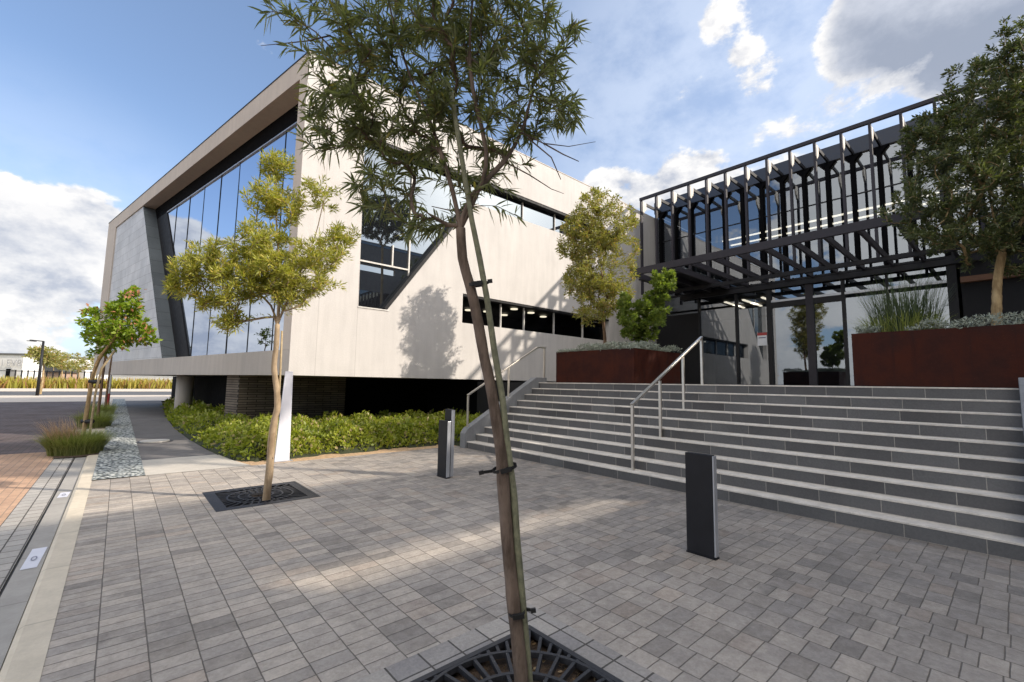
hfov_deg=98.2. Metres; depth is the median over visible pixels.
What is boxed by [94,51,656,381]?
white building
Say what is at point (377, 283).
window
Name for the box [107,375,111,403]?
striped post
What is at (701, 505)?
bollard
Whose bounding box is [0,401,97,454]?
brick road
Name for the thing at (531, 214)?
window
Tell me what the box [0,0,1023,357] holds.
sky
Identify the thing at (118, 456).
stone chip strip
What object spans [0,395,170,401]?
pavement
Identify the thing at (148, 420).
dark footpath
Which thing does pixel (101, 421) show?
grass tuft
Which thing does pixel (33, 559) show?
drain marker
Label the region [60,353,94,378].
roadside tree
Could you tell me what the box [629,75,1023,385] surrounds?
glass building
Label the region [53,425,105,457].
verge soil
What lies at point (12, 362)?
warehouse
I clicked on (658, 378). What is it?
handrail
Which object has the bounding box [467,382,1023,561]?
staircase
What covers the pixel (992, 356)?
planter
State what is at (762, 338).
notice
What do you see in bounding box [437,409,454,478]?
bollard
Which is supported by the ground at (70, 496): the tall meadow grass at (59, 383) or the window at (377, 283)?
the tall meadow grass at (59, 383)
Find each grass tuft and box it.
[25,416,120,455]
[71,408,119,427]
[81,402,120,414]
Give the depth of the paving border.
2.65 m
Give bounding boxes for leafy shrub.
[615,267,676,348]
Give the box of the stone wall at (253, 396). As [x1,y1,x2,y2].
[224,375,345,419]
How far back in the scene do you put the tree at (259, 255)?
5.86 m
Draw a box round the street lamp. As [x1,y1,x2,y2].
[27,340,44,395]
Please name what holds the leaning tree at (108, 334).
on the verge soil at (79, 455)
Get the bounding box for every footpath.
[125,400,215,459]
[142,454,249,474]
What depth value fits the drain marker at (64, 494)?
6.11 m
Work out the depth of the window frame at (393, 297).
14.32 m
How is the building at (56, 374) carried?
on the ground at (70, 496)
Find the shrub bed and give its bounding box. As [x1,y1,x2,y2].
[160,396,482,468]
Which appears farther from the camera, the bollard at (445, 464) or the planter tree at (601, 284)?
the planter tree at (601, 284)
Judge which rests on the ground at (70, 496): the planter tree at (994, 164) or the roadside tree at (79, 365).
the roadside tree at (79, 365)
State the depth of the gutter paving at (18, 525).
5.17 m
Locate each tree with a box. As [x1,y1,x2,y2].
[22,344,67,393]
[48,351,83,377]
[57,358,93,377]
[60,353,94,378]
[74,285,162,433]
[88,313,114,415]
[104,342,117,406]
[161,147,361,500]
[248,0,593,681]
[555,186,641,344]
[872,14,1023,324]
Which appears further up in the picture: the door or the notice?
the notice
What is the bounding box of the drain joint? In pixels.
[0,460,73,596]
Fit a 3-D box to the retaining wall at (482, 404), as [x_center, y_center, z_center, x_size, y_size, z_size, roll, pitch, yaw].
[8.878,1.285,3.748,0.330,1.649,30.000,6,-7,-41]
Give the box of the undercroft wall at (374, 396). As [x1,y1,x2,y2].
[171,376,561,416]
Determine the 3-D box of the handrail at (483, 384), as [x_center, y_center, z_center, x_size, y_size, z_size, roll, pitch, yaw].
[-0.078,1.169,12.085,2.778,2.184,0.055,6,-7,-41]
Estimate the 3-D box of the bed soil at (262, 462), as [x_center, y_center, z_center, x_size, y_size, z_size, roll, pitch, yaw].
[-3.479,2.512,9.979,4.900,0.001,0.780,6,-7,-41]
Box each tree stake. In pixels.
[80,350,115,431]
[265,331,282,459]
[449,92,535,681]
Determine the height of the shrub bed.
0.942 m
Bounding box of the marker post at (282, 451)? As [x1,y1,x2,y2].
[274,371,292,462]
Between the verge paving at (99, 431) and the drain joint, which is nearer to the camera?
the drain joint
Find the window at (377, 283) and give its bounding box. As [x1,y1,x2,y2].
[358,143,469,308]
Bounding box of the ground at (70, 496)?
[0,391,597,679]
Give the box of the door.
[5,369,10,377]
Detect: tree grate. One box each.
[202,481,319,511]
[410,625,623,681]
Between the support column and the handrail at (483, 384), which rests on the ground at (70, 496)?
the support column
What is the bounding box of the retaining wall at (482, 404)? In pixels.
[477,382,524,413]
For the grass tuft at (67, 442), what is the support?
on the verge soil at (79, 455)
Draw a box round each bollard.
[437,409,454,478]
[685,452,719,559]
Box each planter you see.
[556,348,680,383]
[851,324,1023,387]
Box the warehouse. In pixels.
[0,353,93,378]
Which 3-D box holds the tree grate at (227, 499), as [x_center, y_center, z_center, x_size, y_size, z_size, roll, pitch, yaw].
[-3.502,2.160,6.185,1.220,0.044,1.200,6,-7,-41]
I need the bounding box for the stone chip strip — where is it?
[92,399,144,479]
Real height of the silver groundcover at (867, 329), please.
0.242 m
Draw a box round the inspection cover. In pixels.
[137,439,172,443]
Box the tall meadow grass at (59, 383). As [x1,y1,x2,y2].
[0,375,172,388]
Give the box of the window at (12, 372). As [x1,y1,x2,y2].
[10,370,16,377]
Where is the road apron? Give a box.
[0,452,53,524]
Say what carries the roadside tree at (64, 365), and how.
on the ground at (70, 496)
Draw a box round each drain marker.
[20,547,46,569]
[57,492,69,497]
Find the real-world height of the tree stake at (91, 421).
2.230 m
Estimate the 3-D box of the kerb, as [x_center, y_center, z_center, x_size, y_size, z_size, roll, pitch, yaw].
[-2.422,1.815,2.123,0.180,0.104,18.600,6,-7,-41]
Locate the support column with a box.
[174,375,194,408]
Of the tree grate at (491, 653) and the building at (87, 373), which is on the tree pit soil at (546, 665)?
the tree grate at (491, 653)
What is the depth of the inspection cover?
11.03 m
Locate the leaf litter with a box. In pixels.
[454,641,594,679]
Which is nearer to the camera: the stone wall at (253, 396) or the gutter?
the gutter
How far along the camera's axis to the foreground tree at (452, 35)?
2.31 m
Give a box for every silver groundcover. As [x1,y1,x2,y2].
[557,340,681,352]
[852,325,881,333]
[904,310,1023,330]
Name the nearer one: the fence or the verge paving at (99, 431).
the verge paving at (99, 431)
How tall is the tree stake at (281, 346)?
2.311 m
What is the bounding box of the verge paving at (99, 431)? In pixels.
[75,401,111,433]
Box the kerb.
[0,455,97,681]
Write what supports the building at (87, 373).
on the ground at (70, 496)
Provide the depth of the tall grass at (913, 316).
7.65 m
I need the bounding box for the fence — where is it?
[0,370,97,379]
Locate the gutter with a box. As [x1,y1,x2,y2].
[0,457,85,668]
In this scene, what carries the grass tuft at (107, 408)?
on the verge soil at (79, 455)
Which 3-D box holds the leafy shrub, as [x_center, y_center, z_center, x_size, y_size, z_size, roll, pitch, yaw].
[3.731,-0.863,12.313,1.684,2.408,1.116,1,-6,-2]
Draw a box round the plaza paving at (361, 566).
[40,446,1023,681]
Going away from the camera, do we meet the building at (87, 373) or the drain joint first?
the drain joint
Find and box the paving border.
[353,604,669,681]
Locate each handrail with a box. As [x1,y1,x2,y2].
[466,347,545,426]
[630,336,703,469]
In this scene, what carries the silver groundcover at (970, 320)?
in the planter at (992, 356)
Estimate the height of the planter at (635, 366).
0.880 m
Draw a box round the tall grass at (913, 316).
[843,267,960,332]
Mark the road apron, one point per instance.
(20, 473)
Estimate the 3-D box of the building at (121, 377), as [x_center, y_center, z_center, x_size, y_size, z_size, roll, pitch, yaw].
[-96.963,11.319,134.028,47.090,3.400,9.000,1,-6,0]
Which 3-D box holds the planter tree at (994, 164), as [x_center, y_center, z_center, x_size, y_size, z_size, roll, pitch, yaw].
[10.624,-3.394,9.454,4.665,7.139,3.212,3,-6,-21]
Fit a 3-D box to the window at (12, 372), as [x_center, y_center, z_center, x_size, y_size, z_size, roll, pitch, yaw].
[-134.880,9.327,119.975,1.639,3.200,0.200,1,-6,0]
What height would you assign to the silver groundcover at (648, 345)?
0.367 m
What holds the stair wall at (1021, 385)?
on the plaza paving at (361, 566)
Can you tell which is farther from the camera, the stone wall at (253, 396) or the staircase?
the stone wall at (253, 396)
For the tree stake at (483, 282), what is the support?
on the tree pit soil at (546, 665)
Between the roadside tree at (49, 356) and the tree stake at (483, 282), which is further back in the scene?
the roadside tree at (49, 356)
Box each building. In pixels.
[44,366,92,379]
[76,368,107,380]
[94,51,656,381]
[112,375,172,382]
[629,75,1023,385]
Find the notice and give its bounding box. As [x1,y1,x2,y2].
[757,332,766,345]
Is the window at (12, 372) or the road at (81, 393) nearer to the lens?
the road at (81, 393)
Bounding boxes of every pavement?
[0,388,171,391]
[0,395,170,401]
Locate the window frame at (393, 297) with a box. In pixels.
[368,136,617,309]
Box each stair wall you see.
[460,377,546,447]
[1018,378,1023,432]
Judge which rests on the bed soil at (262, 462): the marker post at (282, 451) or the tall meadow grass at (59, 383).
the marker post at (282, 451)
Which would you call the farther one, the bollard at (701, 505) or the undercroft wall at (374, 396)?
the undercroft wall at (374, 396)
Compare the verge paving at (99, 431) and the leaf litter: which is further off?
the verge paving at (99, 431)
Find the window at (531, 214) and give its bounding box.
[471,184,615,251]
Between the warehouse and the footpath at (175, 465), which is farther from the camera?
the warehouse
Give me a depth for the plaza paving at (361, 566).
3.57 m
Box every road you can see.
[0,392,170,395]
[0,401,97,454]
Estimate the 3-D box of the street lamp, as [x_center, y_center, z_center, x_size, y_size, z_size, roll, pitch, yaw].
[-39.166,2.203,36.291,0.222,4.578,1.208,0,-6,7]
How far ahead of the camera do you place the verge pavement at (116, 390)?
54.26 m
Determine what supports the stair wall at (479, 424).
on the plaza paving at (361, 566)
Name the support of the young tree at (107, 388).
on the verge soil at (79, 455)
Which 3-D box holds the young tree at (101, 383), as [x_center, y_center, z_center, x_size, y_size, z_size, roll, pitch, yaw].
[-13.502,0.860,14.666,0.859,3.890,0.834,3,-6,-16]
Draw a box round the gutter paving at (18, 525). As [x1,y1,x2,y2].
[0,457,73,590]
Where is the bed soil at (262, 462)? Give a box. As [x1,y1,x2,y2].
[238,444,454,466]

